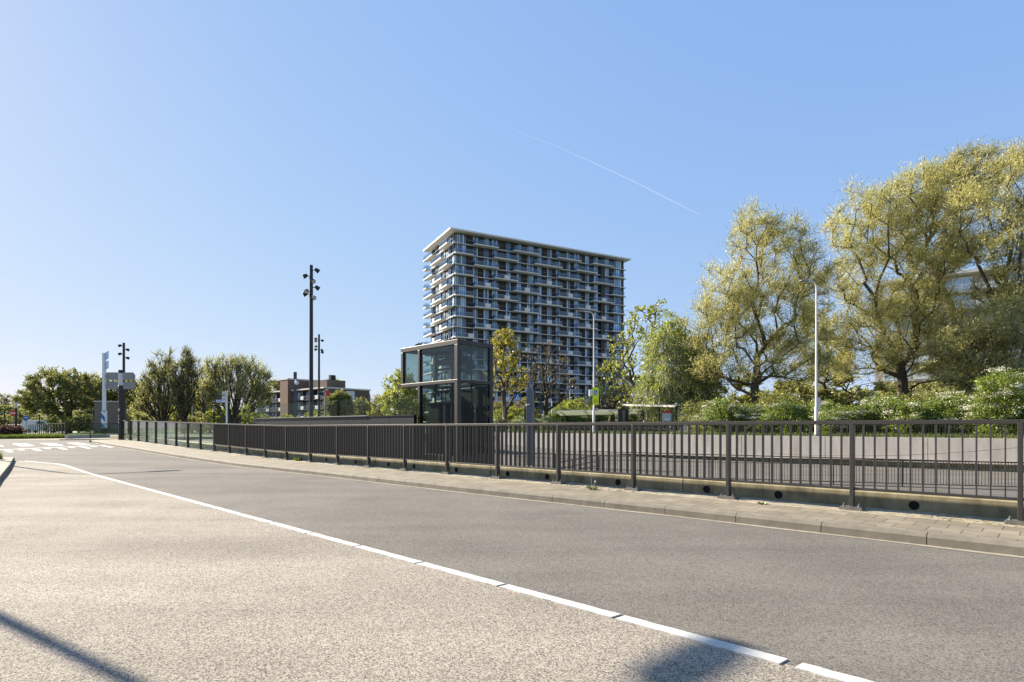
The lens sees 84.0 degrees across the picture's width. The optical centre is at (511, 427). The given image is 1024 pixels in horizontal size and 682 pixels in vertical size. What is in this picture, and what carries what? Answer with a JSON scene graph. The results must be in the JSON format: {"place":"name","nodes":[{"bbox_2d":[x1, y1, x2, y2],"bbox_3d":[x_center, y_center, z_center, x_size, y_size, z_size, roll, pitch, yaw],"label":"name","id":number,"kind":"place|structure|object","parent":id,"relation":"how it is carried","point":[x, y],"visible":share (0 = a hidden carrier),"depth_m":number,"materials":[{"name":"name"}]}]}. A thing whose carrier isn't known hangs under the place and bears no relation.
{"place":"outdoors","nodes":[
{"label":"outdoors","id":0,"kind":"place"},
{"bbox_2d":[0,439,224,459],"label":"junction road","id":1,"kind":"structure","parent":0,"point":[90,451],"depth_m":24.97,"materials":[{"name":"grey asphalt"}]},
{"bbox_2d":[22,428,692,440],"bbox_3d":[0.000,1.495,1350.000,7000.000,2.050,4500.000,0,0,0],"label":"ground","id":2,"kind":"structure","parent":0,"point":[194,437],"depth_m":51.02,"materials":[{"name":"green plant"}]},
{"bbox_2d":[0,422,26,435],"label":"shrub","id":3,"kind":"object","parent":2,"relation":"on","point":[14,429],"visible":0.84,"depth_m":51.76,"materials":[{"name":"red plant"}]},
{"bbox_2d":[0,405,31,424],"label":"background tree","id":4,"kind":"object","parent":2,"relation":"on","point":[8,408],"visible":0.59,"depth_m":120.14,"materials":[{"name":"green plant"}]},
{"bbox_2d":[22,420,54,432],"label":"parked van","id":5,"kind":"object","parent":2,"relation":"on","point":[32,422],"visible":0.37,"depth_m":96.99,"materials":[{"name":"paint"}]},
{"bbox_2d":[28,423,65,434],"bbox_3d":[-47.068,0.210,57.150,0.060,1.260,30.615,0,0,-45],"label":"railing","id":6,"kind":"object","parent":2,"relation":"on","point":[48,428],"visible":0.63,"depth_m":54.40,"materials":[{"name":"metal"}]},
{"bbox_2d":[0,433,105,438],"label":"grass strip","id":7,"kind":"object","parent":2,"relation":"on","point":[32,436],"depth_m":44.29,"materials":[{"name":"green plant"}]},
{"bbox_2d":[9,365,106,432],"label":"broad tree","id":8,"kind":"object","parent":2,"relation":"on","point":[34,400],"visible":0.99,"depth_m":88.04,"materials":[{"name":"green plant"}]},
{"bbox_2d":[40,415,88,432],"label":"bush","id":9,"kind":"object","parent":2,"relation":"on","point":[59,418],"visible":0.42,"depth_m":87.00,"materials":[{"name":"green plant"}]},
{"bbox_2d":[57,409,93,431],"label":"background tree","id":10,"kind":"object","parent":2,"relation":"on","point":[82,422],"visible":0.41,"depth_m":83.56,"materials":[{"name":"green plant"}]},
{"bbox_2d":[65,434,117,438],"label":"kerb wall","id":11,"kind":"structure","parent":2,"relation":"on","point":[88,436],"depth_m":45.96,"materials":[{"name":"concrete"}]},
{"bbox_2d":[73,371,144,417],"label":"broad tree","id":12,"kind":"object","parent":2,"relation":"on","point":[111,394],"visible":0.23,"depth_m":97.14,"materials":[{"name":"green plant"}]},
{"bbox_2d":[60,430,212,435],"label":"carriageway","id":13,"kind":"structure","parent":2,"relation":"on","point":[206,433],"depth_m":82.02,"materials":[{"name":"grey asphalt"}]},
{"bbox_2d":[94,401,126,433],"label":"brick building","id":14,"kind":"structure","parent":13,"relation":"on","point":[112,410],"depth_m":80.72,"materials":[{"name":"brick"}]},
{"bbox_2d":[101,351,134,433],"bbox_3d":[-38.063,-3.318,54.952,3.258,8.177,0.617,0,0,0],"label":"sign pole","id":15,"kind":"object","parent":13,"relation":"on","point":[114,376],"visible":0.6,"depth_m":54.96,"materials":[{"name":"white metal"}]},
{"bbox_2d":[118,343,129,419],"bbox_3d":[-42.314,-4.233,62.000,1.229,10.107,0.480,0,0,0],"label":"spotlight mast","id":16,"kind":"object","parent":13,"relation":"on","point":[123,355],"visible":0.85,"depth_m":61.91,"materials":[{"name":"metal"}]},
{"bbox_2d":[127,406,173,421],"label":"background tree","id":17,"kind":"object","parent":2,"relation":"on","point":[141,416],"visible":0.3,"depth_m":86.40,"materials":[{"name":"green plant"}]},
{"bbox_2d":[128,347,181,422],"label":"slender tree","id":18,"kind":"object","parent":2,"relation":"on","point":[160,397],"visible":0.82,"depth_m":80.90,"materials":[{"name":"green plant"}]},
{"bbox_2d":[165,344,204,433],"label":"slender tree","id":19,"kind":"object","parent":2,"relation":"on","point":[179,387],"visible":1,"depth_m":79.23,"materials":[{"name":"green plant"}]},
{"bbox_2d":[169,411,212,433],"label":"bush","id":20,"kind":"object","parent":2,"relation":"on","point":[197,420],"visible":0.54,"depth_m":83.72,"materials":[{"name":"green plant"}]},
{"bbox_2d":[170,391,223,432],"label":"background tree","id":21,"kind":"object","parent":2,"relation":"on","point":[208,407],"visible":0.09,"depth_m":99.65,"materials":[{"name":"green plant"}]},
{"bbox_2d":[186,356,209,432],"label":"slender tree","id":22,"kind":"object","parent":2,"relation":"on","point":[203,405],"visible":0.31,"depth_m":89.66,"materials":[{"name":"green plant"}]},
{"bbox_2d":[199,408,228,429],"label":"background tree","id":23,"kind":"object","parent":2,"relation":"on","point":[217,418],"visible":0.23,"depth_m":94.32,"materials":[{"name":"green plant"}]},
{"bbox_2d":[1,400,427,429],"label":"wood","id":24,"kind":"object","parent":2,"relation":"on","point":[75,413],"depth_m":178.05,"materials":[{"name":"green plant"}]},
{"bbox_2d":[214,391,227,422],"bbox_3d":[-30.677,-1.541,59.979,1.347,4.682,0.212,0,0,0],"label":"signpost","id":25,"kind":"object","parent":2,"relation":"on","point":[224,399],"visible":0.91,"depth_m":59.89,"materials":[{"name":"grey metal"}]},
{"bbox_2d":[198,352,274,423],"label":"willow tree","id":26,"kind":"object","parent":2,"relation":"on","point":[259,390],"visible":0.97,"depth_m":75.25,"materials":[{"name":"green plant"}]},
{"bbox_2d":[293,372,298,416],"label":"camera column","id":27,"kind":"structure","parent":2,"relation":"on","point":[295,382],"depth_m":57.87,"materials":[{"name":"grey metal"}]},
{"bbox_2d":[244,375,370,421],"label":"brick flats","id":28,"kind":"structure","parent":2,"relation":"on","point":[282,404],"depth_m":167.75,"materials":[{"name":"brown brick"}]},
{"bbox_2d":[314,334,323,416],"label":"spotlight mast","id":29,"kind":"object","parent":2,"relation":"on","point":[318,346],"visible":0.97,"depth_m":69.89,"materials":[{"name":"metal"}]},
{"bbox_2d":[322,389,355,415],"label":"round tree","id":30,"kind":"object","parent":2,"relation":"on","point":[342,404],"visible":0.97,"depth_m":70.74,"materials":[{"name":"green plant"}]},
{"bbox_2d":[350,396,371,415],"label":"round tree","id":31,"kind":"object","parent":2,"relation":"on","point":[361,409],"visible":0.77,"depth_m":75.13,"materials":[{"name":"green plant"}]},
{"bbox_2d":[366,393,390,415],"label":"leafy tree","id":32,"kind":"object","parent":2,"relation":"on","point":[374,412],"visible":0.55,"depth_m":61.14,"materials":[{"name":"green plant"}]},
{"bbox_2d":[376,367,431,418],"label":"leafy tree","id":33,"kind":"object","parent":2,"relation":"on","point":[406,403],"visible":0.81,"depth_m":49.02,"materials":[{"name":"green plant"}]},
{"bbox_2d":[483,327,528,421],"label":"maple tree","id":34,"kind":"object","parent":2,"relation":"on","point":[511,362],"visible":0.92,"depth_m":60.20,"materials":[{"name":"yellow plant"}]},
{"bbox_2d":[493,406,523,429],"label":"background tree","id":35,"kind":"object","parent":2,"relation":"on","point":[510,416],"visible":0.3,"depth_m":65.00,"materials":[{"name":"green plant"}]},
{"bbox_2d":[508,397,542,421],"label":"background tree","id":36,"kind":"object","parent":2,"relation":"on","point":[523,401],"visible":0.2,"depth_m":77.15,"materials":[{"name":"green plant"}]},
{"bbox_2d":[423,227,630,421],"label":"apartment tower","id":37,"kind":"structure","parent":2,"relation":"on","point":[484,287],"depth_m":171.65,"materials":[{"name":"concrete"}]},
{"bbox_2d":[518,337,576,419],"bbox_3d":[3.717,-4.713,63.030,6.968,10.866,6.375,0,0,0],"label":"maple tree","id":38,"kind":"object","parent":2,"relation":"on","point":[546,409],"visible":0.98,"depth_m":62.64,"materials":[{"name":"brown plant"}]},
{"bbox_2d":[540,413,563,430],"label":"shrub","id":39,"kind":"object","parent":2,"relation":"on","point":[547,419],"visible":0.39,"depth_m":57.43,"materials":[{"name":"green plant"}]},
{"bbox_2d":[548,405,573,430],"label":"hawthorn bush","id":40,"kind":"object","parent":2,"relation":"on","point":[557,415],"visible":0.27,"depth_m":70.85,"materials":[{"name":"green plant"}]},
{"bbox_2d":[564,397,592,409],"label":"background tree","id":41,"kind":"object","parent":2,"relation":"on","point":[568,403],"visible":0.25,"depth_m":74.62,"materials":[{"name":"green plant"}]},
{"bbox_2d":[578,409,617,431],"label":"hawthorn bush","id":42,"kind":"object","parent":2,"relation":"on","point":[601,420],"visible":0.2,"depth_m":70.95,"materials":[{"name":"green plant"}]},
{"bbox_2d":[580,353,632,430],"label":"cedar tree","id":43,"kind":"object","parent":2,"relation":"on","point":[608,401],"visible":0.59,"depth_m":65.22,"materials":[{"name":"green plant"}]},
{"bbox_2d":[553,409,663,430],"bbox_3d":[10.429,-0.791,62.669,13.088,2.462,1.810,0,0,38],"label":"bus shelter","id":44,"kind":"object","parent":2,"relation":"on","point":[589,413],"visible":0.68,"depth_m":63.86,"materials":[{"name":"white metal"}]},
{"bbox_2d":[618,409,627,431],"bbox_3d":[9.762,-0.624,50.000,0.910,2.128,0.200,0,0,0],"label":"poster case","id":45,"kind":"object","parent":2,"relation":"on","point":[622,415],"visible":0.74,"depth_m":50.04,"materials":[{"name":"black metal"}]},
{"bbox_2d":[596,298,674,430],"bbox_3d":[12.979,-6.477,60.060,8.002,14.394,7.014,0,0,0],"label":"maple tree","id":46,"kind":"object","parent":2,"relation":"on","point":[629,359],"visible":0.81,"depth_m":59.64,"materials":[{"name":"green plant"}]},
{"bbox_2d":[612,375,688,429],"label":"flats","id":47,"kind":"structure","parent":2,"relation":"on","point":[619,379],"depth_m":150.00,"materials":[{"name":"white paint"}]},
{"bbox_2d":[622,402,685,430],"bbox_3d":[13.633,-1.107,55.053,1.810,3.094,6.415,0,0,-38],"label":"bus shelter","id":48,"kind":"object","parent":2,"relation":"on","point":[658,406],"visible":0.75,"depth_m":54.37,"materials":[{"name":"white metal"}]},
{"bbox_2d":[628,309,711,431],"bbox_3d":[15.348,-5.519,56.137,7.958,12.799,7.674,0,0,0],"label":"birch tree","id":49,"kind":"object","parent":2,"relation":"on","point":[663,388],"visible":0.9,"depth_m":54.82,"materials":[{"name":"green plant"}]},
{"bbox_2d":[675,336,731,420],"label":"birch tree","id":50,"kind":"object","parent":2,"relation":"on","point":[711,392],"visible":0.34,"depth_m":55.35,"materials":[{"name":"green plant"}]},
{"bbox_2d":[673,399,733,431],"bbox_3d":[16.686,-0.885,48.101,6.104,3.283,4.250,0,0,0],"label":"shrub","id":51,"kind":"object","parent":2,"relation":"on","point":[694,412],"visible":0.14,"depth_m":47.80,"materials":[{"name":"green plant"}]},
{"bbox_2d":[687,412,723,432],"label":"hawthorn bush","id":52,"kind":"object","parent":2,"relation":"on","point":[697,418],"visible":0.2,"depth_m":45.05,"materials":[{"name":"green plant"}]},
{"bbox_2d":[699,397,737,434],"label":"hawthorn bush","id":53,"kind":"object","parent":2,"relation":"on","point":[716,407],"visible":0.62,"depth_m":43.02,"materials":[{"name":"green plant"}]},
{"bbox_2d":[710,409,766,433],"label":"hawthorn bush","id":54,"kind":"object","parent":2,"relation":"on","point":[749,418],"visible":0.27,"depth_m":41.94,"materials":[{"name":"green plant"}]},
{"bbox_2d":[715,372,776,405],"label":"background tree","id":55,"kind":"object","parent":2,"relation":"on","point":[741,399],"visible":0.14,"depth_m":60.07,"materials":[{"name":"green plant"}]},
{"bbox_2d":[723,402,769,432],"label":"hawthorn bush","id":56,"kind":"object","parent":2,"relation":"on","point":[746,407],"visible":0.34,"depth_m":42.18,"materials":[{"name":"green plant"}]},
{"bbox_2d":[500,432,1023,471],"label":"retaining wall","id":57,"kind":"structure","parent":2,"relation":"on","point":[969,445],"depth_m":34.97,"materials":[{"name":"concrete"}]},
{"bbox_2d":[493,419,1020,438],"bbox_3d":[10.963,0.017,43.661,50.050,1.190,0.060,0,0,44],"label":"railing","id":58,"kind":"object","parent":57,"relation":"on","point":[766,431],"visible":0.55,"depth_m":37.34,"materials":[{"name":"grey metal"}]},
{"bbox_2d":[676,195,848,404],"bbox_3d":[22.684,-10.380,52.010,15.779,22.200,10.037,0,0,0],"label":"willow tree","id":59,"kind":"object","parent":2,"relation":"on","point":[748,301],"visible":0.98,"depth_m":50.76,"materials":[{"name":"green plant"}]},
{"bbox_2d":[747,411,779,433],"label":"shrub","id":60,"kind":"object","parent":2,"relation":"on","point":[763,419],"visible":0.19,"depth_m":40.76,"materials":[{"name":"green plant"}]},
{"bbox_2d":[504,429,1023,438],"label":"grass bank","id":61,"kind":"structure","parent":2,"relation":"on","point":[845,435],"depth_m":36.01,"materials":[{"name":"green plant"}]},
{"bbox_2d":[576,310,594,431],"bbox_3d":[6.239,-4.766,48.226,1.638,10.372,0.274,0,0,-6],"label":"street lamp","id":62,"kind":"object","parent":61,"relation":"on","point":[593,364],"visible":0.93,"depth_m":48.25,"materials":[{"name":"grey metal"}]},
{"bbox_2d":[752,387,808,410],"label":"shrub","id":63,"kind":"object","parent":2,"relation":"on","point":[776,400],"visible":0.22,"depth_m":43.95,"materials":[{"name":"green plant"}]},
{"bbox_2d":[755,397,813,433],"bbox_3d":[19.725,-0.733,40.735,4.793,2.911,3.008,0,0,1],"label":"hawthorn bush","id":64,"kind":"object","parent":2,"relation":"on","point":[793,410],"visible":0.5,"depth_m":40.12,"materials":[{"name":"green plant"}]},
{"bbox_2d":[777,413,813,433],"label":"shrub","id":65,"kind":"object","parent":2,"relation":"on","point":[801,419],"visible":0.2,"depth_m":39.45,"materials":[{"name":"green plant"}]},
{"bbox_2d":[771,378,821,407],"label":"background tree","id":66,"kind":"object","parent":2,"relation":"on","point":[787,384],"visible":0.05,"depth_m":63.29,"materials":[{"name":"green plant"}]},
{"bbox_2d":[800,279,820,435],"bbox_3d":[18.930,-4.417,36.129,1.355,9.954,0.274,0,0,-9],"label":"street lamp","id":67,"kind":"object","parent":2,"relation":"on","point":[817,403],"visible":0.97,"depth_m":36.14,"materials":[{"name":"white metal"}]},
{"bbox_2d":[803,396,842,435],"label":"hawthorn bush","id":68,"kind":"object","parent":2,"relation":"on","point":[829,404],"visible":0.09,"depth_m":39.38,"materials":[{"name":"green plant"}]},
{"bbox_2d":[793,294,859,401],"bbox_3d":[32.998,-6.980,59.714,6.557,15.400,7.453,0,0,0],"label":"willow tree","id":69,"kind":"object","parent":2,"relation":"on","point":[823,387],"visible":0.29,"depth_m":59.39,"materials":[{"name":"green plant"}]},
{"bbox_2d":[811,406,861,434],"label":"hawthorn bush","id":70,"kind":"object","parent":2,"relation":"on","point":[831,416],"visible":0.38,"depth_m":37.42,"materials":[{"name":"green plant"}]},
{"bbox_2d":[760,372,938,407],"bbox_3d":[36.185,-2.963,62.229,19.570,7.467,9.594,0,0,35],"label":"background tree","id":71,"kind":"object","parent":2,"relation":"on","point":[844,395],"visible":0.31,"depth_m":60.26,"materials":[{"name":"green plant"}]},
{"bbox_2d":[823,403,895,434],"bbox_3d":[23.679,-0.463,38.013,6.202,2.438,3.718,0,0,1],"label":"hawthorn bush","id":72,"kind":"object","parent":2,"relation":"on","point":[864,410],"visible":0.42,"depth_m":37.26,"materials":[{"name":"green plant"}]},
{"bbox_2d":[857,392,917,434],"bbox_3d":[24.734,-0.801,37.894,3.678,3.186,5.862,0,0,5],"label":"hawthorn bush","id":73,"kind":"object","parent":2,"relation":"on","point":[877,406],"visible":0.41,"depth_m":36.94,"materials":[{"name":"green plant"}]},
{"bbox_2d":[809,151,979,397],"bbox_3d":[35.390,-12.298,53.059,16.239,26.136,10.886,0,0,0],"label":"willow tree","id":74,"kind":"object","parent":2,"relation":"on","point":[900,217],"visible":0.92,"depth_m":51.65,"materials":[{"name":"green plant"}]},
{"bbox_2d":[875,397,929,435],"bbox_3d":[24.937,-0.605,36.463,3.225,2.772,5.140,0,0,27],"label":"hawthorn bush","id":75,"kind":"object","parent":2,"relation":"on","point":[914,412],"visible":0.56,"depth_m":35.58,"materials":[{"name":"green plant"}]},
{"bbox_2d":[893,386,956,407],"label":"shrub","id":76,"kind":"object","parent":2,"relation":"on","point":[921,398],"visible":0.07,"depth_m":38.64,"materials":[{"name":"green plant"}]},
{"bbox_2d":[872,263,1023,397],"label":"white flats","id":77,"kind":"structure","parent":2,"relation":"on","point":[974,273],"depth_m":96.05,"materials":[{"name":"paint"}]},
{"bbox_2d":[943,276,972,290],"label":"window","id":78,"kind":"structure","parent":77,"relation":"in","point":[964,279],"depth_m":94.84,"materials":[{"name":"blue glass"}]},
{"bbox_2d":[914,399,983,434],"bbox_3d":[27.208,-0.583,35.896,5.053,2.814,2.923,0,0,35],"label":"shrub","id":79,"kind":"object","parent":2,"relation":"on","point":[930,406],"visible":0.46,"depth_m":35.44,"materials":[{"name":"green plant"}]},
{"bbox_2d":[908,354,1002,398],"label":"background tree","id":80,"kind":"object","parent":2,"relation":"on","point":[929,385],"visible":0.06,"depth_m":59.76,"materials":[{"name":"green plant"}]},
{"bbox_2d":[914,132,1019,394],"bbox_3d":[45.944,-14.415,57.802,9.182,30.287,8.348,0,0,0],"label":"willow tree","id":81,"kind":"object","parent":2,"relation":"on","point":[955,158],"visible":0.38,"depth_m":56.58,"materials":[{"name":"green plant"}]},
{"bbox_2d":[924,390,1012,435],"bbox_3d":[28.126,-0.816,35.153,3.048,3.230,5.601,0,0,-18],"label":"hawthorn bush","id":82,"kind":"object","parent":2,"relation":"on","point":[961,399],"visible":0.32,"depth_m":35.12,"materials":[{"name":"green plant"}]},
{"bbox_2d":[914,286,1023,395],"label":"willow tree","id":83,"kind":"object","parent":2,"relation":"on","point":[996,329],"visible":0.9,"depth_m":43.15,"materials":[{"name":"green plant"}]},
{"bbox_2d":[938,407,1002,435],"bbox_3d":[28.500,-0.306,34.417,5.191,2.234,3.112,0,0,20],"label":"hawthorn bush","id":84,"kind":"object","parent":2,"relation":"on","point":[969,429],"visible":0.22,"depth_m":34.37,"materials":[{"name":"green plant"}]},
{"bbox_2d":[934,134,1023,378],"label":"willow tree","id":85,"kind":"object","parent":2,"relation":"on","point":[989,243],"visible":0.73,"depth_m":47.02,"materials":[{"name":"green plant"}]},
{"bbox_2d":[964,366,1023,437],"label":"hawthorn bush","id":86,"kind":"object","parent":2,"relation":"on","point":[1004,389],"visible":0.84,"depth_m":32.32,"materials":[{"name":"green plant"}]},
{"bbox_2d":[0,460,838,681],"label":"side lane","id":87,"kind":"structure","parent":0,"point":[103,580],"depth_m":3.72,"materials":[{"name":"grey asphalt"}]},
{"bbox_2d":[0,457,14,480],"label":"traffic island kerb","id":88,"kind":"structure","parent":87,"relation":"on","point":[6,464],"depth_m":16.08,"materials":[{"name":"concrete"}]},
{"bbox_2d":[401,339,492,463],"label":"lift building","id":89,"kind":"structure","parent":0,"point":[472,404],"depth_m":27.81,"materials":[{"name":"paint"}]},
{"bbox_2d":[0,0,1023,426],"label":"sky","id":90,"kind":"structure","parent":0,"point":[173,172],"materials":[{"name":"blue"}]},
{"bbox_2d":[16,456,1023,681],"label":"road","id":91,"kind":"structure","parent":0,"point":[877,610],"depth_m":5.01,"materials":[{"name":"grey asphalt"}]},
{"bbox_2d":[28,461,873,681],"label":"edge line marking","id":92,"kind":"object","parent":91,"relation":"on","point":[804,667],"visible":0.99,"depth_m":3.86,"materials":[{"name":"paint"}]},
{"bbox_2d":[91,440,1023,555],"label":"kerb","id":93,"kind":"structure","parent":91,"relation":"on","point":[999,546],"depth_m":7.59,"materials":[{"name":"concrete"}]},
{"bbox_2d":[96,443,1023,557],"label":"gutter","id":94,"kind":"object","parent":91,"relation":"on","point":[661,514],"visible":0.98,"depth_m":7.56,"materials":[{"name":"grey concrete"}]},
{"bbox_2d":[95,440,1023,540],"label":"pavement","id":95,"kind":"structure","parent":0,"point":[976,530],"depth_m":8.63,"materials":[{"name":"concrete"}]},
{"bbox_2d":[126,440,1023,527],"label":"pavement edge strip","id":96,"kind":"object","parent":95,"relation":"on","point":[889,512],"visible":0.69,"depth_m":8.86,"materials":[{"name":"grey concrete"}]},
{"bbox_2d":[123,419,1023,525],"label":"railing","id":97,"kind":"object","parent":96,"relation":"on","point":[338,441],"visible":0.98,"depth_m":11.20,"materials":[{"name":"metal"}]},
{"bbox_2d":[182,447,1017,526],"bbox_3d":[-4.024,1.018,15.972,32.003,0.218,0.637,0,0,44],"label":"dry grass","id":98,"kind":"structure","parent":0,"point":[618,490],"depth_m":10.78,"materials":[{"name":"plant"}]},
{"bbox_2d":[185,439,1023,497],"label":"road","id":99,"kind":"structure","parent":0,"point":[929,476],"depth_m":27.77,"materials":[{"name":"grey asphalt"}]},
{"bbox_2d":[302,265,319,416],"bbox_3d":[-13.944,-5.243,39.370,1.240,12.126,0.740,0,0,0],"label":"spotlight mast","id":100,"kind":"object","parent":99,"relation":"on","point":[312,281],"visible":0.9,"depth_m":39.39,"materials":[{"name":"metal"}]},
{"bbox_2d":[252,394,417,458],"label":"parapet","id":101,"kind":"structure","parent":99,"relation":"on","point":[369,419],"depth_m":31.21,"materials":[{"name":"grey concrete"}]},
{"bbox_2d":[519,388,534,464],"bbox_3d":[0.902,-0.060,34.060,0.956,4.661,0.531,0,0,18],"label":"monolith","id":102,"kind":"object","parent":99,"relation":"on","point":[530,405],"visible":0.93,"depth_m":33.85,"materials":[{"name":"grey metal"}]},
{"bbox_2d":[517,452,598,470],"bbox_3d":[2.101,1.780,27.900,4.998,1.060,0.060,0,0,40],"label":"fence","id":103,"kind":"object","parent":99,"relation":"on","point":[594,459],"visible":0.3,"depth_m":27.42,"materials":[{"name":"metal"}]},
{"bbox_2d":[110,435,1023,527],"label":"concrete upstand","id":104,"kind":"object","parent":99,"relation":"on","point":[995,508],"visible":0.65,"depth_m":9.24,"materials":[{"name":"grey concrete"}]},
{"bbox_2d":[599,455,1023,487],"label":"fence","id":105,"kind":"object","parent":99,"relation":"on","point":[901,465],"visible":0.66,"depth_m":22.67,"materials":[{"name":"metal"}]},
{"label":"pavement corner","id":106,"kind":"structure","parent":0,"visible":0},
{"bbox_2d":[118,370,122,439],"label":"light column","id":107,"kind":"structure","parent":106,"relation":"on","point":[120,404],"depth_m":34.79,"materials":[{"name":"metal"}]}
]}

